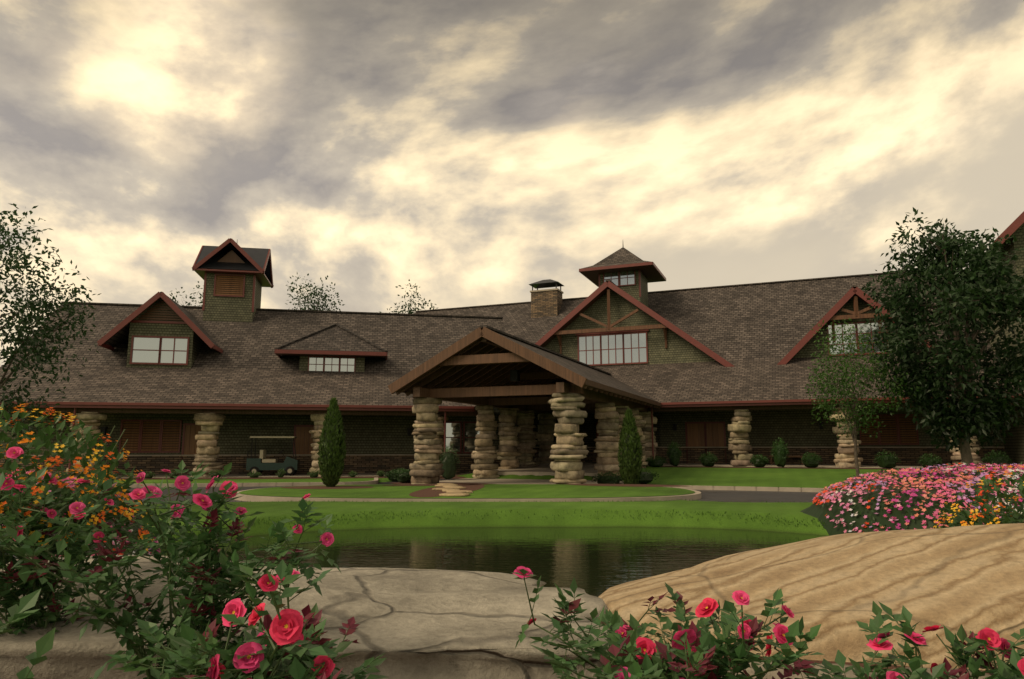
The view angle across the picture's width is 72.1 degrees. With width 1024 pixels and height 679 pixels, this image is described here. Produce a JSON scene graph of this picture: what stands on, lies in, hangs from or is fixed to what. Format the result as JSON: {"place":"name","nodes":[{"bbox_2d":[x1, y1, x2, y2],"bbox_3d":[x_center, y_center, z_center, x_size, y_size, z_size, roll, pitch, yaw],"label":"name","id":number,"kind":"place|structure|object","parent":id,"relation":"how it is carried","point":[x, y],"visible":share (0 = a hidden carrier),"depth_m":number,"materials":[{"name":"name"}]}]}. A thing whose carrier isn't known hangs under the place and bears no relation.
{"place":"outdoors","nodes":[
{"label":"outdoors","id":0,"kind":"place"},
{"bbox_2d":[106,479,821,503],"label":"asphalt","id":1,"kind":"structure","parent":0,"point":[740,496],"depth_m":20.96,"materials":[{"name":"grey asphalt"}]},
{"bbox_2d":[66,478,837,501],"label":"kerbs","id":2,"kind":"structure","parent":1,"relation":"on","point":[696,495],"depth_m":19.12,"materials":[{"name":"concrete"}]},
{"bbox_2d":[239,484,694,497],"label":"island lawn","id":3,"kind":"structure","parent":0,"point":[519,491],"depth_m":20.75,"materials":[{"name":"green plant"}]},
{"bbox_2d":[432,483,472,496],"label":"stepping stones","id":4,"kind":"object","parent":3,"relation":"on","point":[451,490],"visible":0.98,"depth_m":20.28,"materials":[{"name":"beige stone"}]},
{"bbox_2d":[152,527,824,596],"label":"pond water","id":5,"kind":"structure","parent":0,"point":[596,561],"depth_m":11.32,"materials":[{"name":"green liquid"}]},
{"bbox_2d":[60,466,938,651],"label":"ground","id":6,"kind":"structure","parent":0,"point":[769,477],"depth_m":14.71,"materials":[{"name":"green plant"}]},
{"bbox_2d":[246,438,299,469],"bbox_3d":[-11.662,5.605,34.525,2.350,1.543,1.160,2,-9,-11],"label":"cart","id":7,"kind":"object","parent":6,"relation":"on","point":[294,463],"depth_m":33.92,"materials":[{"name":"teal metal"}]},
{"bbox_2d":[249,466,296,474],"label":"golf cart wheels","id":8,"kind":"object","parent":7,"relation":"attached to","point":[293,472],"visible":0.63,"depth_m":33.90,"materials":[{"name":"black rubber"}]},
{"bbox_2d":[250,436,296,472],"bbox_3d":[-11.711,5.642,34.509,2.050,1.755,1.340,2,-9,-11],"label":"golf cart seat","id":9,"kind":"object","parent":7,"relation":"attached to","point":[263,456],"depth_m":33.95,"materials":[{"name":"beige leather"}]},
{"bbox_2d":[0,555,990,678],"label":"limestone boulder","id":10,"kind":"object","parent":6,"relation":"on","point":[432,624],"visible":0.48,"depth_m":3.06,"materials":[{"name":"grey stone"}]},
{"bbox_2d":[0,203,1023,678],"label":"foliage leaves","id":11,"kind":"object","parent":6,"relation":"on","point":[988,271],"visible":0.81,"depth_m":3.44,"materials":[{"name":"green plant"}]},
{"bbox_2d":[0,404,1023,678],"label":"flowers","id":12,"kind":"object","parent":11,"relation":"attached to","point":[286,628],"visible":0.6,"depth_m":2.72,"materials":[{"name":"pink plant"}]},
{"bbox_2d":[0,425,1023,678],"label":"plant stems","id":13,"kind":"object","parent":6,"relation":"on","point":[142,651],"visible":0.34,"depth_m":2.49,"materials":[{"name":"green plant"}]},
{"bbox_2d":[0,228,1023,479],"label":"tree branches","id":14,"kind":"object","parent":6,"relation":"on","point":[966,454],"visible":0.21,"depth_m":26.88,"materials":[{"name":"brown plant"}]},
{"bbox_2d":[69,466,1023,674],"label":"mulch beds","id":15,"kind":"object","parent":6,"relation":"on","point":[428,492],"visible":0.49,"depth_m":23.91,"materials":[{"name":"brown soil"}]},
{"bbox_2d":[598,523,1023,669],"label":"sandstone boulder","id":16,"kind":"object","parent":6,"relation":"on","point":[968,578],"visible":0.69,"depth_m":3.69,"materials":[{"name":"beige stone"}]},
{"bbox_2d":[0,0,1023,366],"label":"sky","id":17,"kind":"structure","parent":0,"point":[469,152],"materials":[{"name":"grey"}]},
{"bbox_2d":[3,238,1023,483],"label":"building","id":18,"kind":"structure","parent":0,"point":[476,366],"depth_m":34.85,"materials":[{"name":"brown wood"}]},
{"bbox_2d":[0,290,1004,474],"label":"stone base","id":19,"kind":"object","parent":18,"relation":"attached to","point":[546,303],"visible":0.35,"depth_m":37.49,"materials":[{"name":"brown stone"}]},
{"bbox_2d":[0,247,1023,406],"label":"building roof","id":20,"kind":"structure","parent":18,"relation":"attached to","point":[754,334],"depth_m":39.99,"materials":[{"name":"brown"}]},
{"bbox_2d":[0,223,1023,464],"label":"wall","id":21,"kind":"structure","parent":18,"relation":"attached to","point":[376,434],"depth_m":38.76,"materials":[{"name":"brown wood"}]},
{"bbox_2d":[0,211,1023,473],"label":"building trim","id":22,"kind":"structure","parent":18,"relation":"attached to","point":[792,353],"depth_m":37.72,"materials":[{"name":"red wood"}]},
{"bbox_2d":[121,250,917,464],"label":"wooden doors","id":23,"kind":"structure","parent":18,"relation":"attached to","point":[714,431],"depth_m":37.94,"materials":[{"name":"brown wood"}]},
{"bbox_2d":[66,393,982,483],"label":"stone columns","id":24,"kind":"structure","parent":18,"relation":"attached to","point":[565,454],"depth_m":32.48,"materials":[{"name":"beige stone"}]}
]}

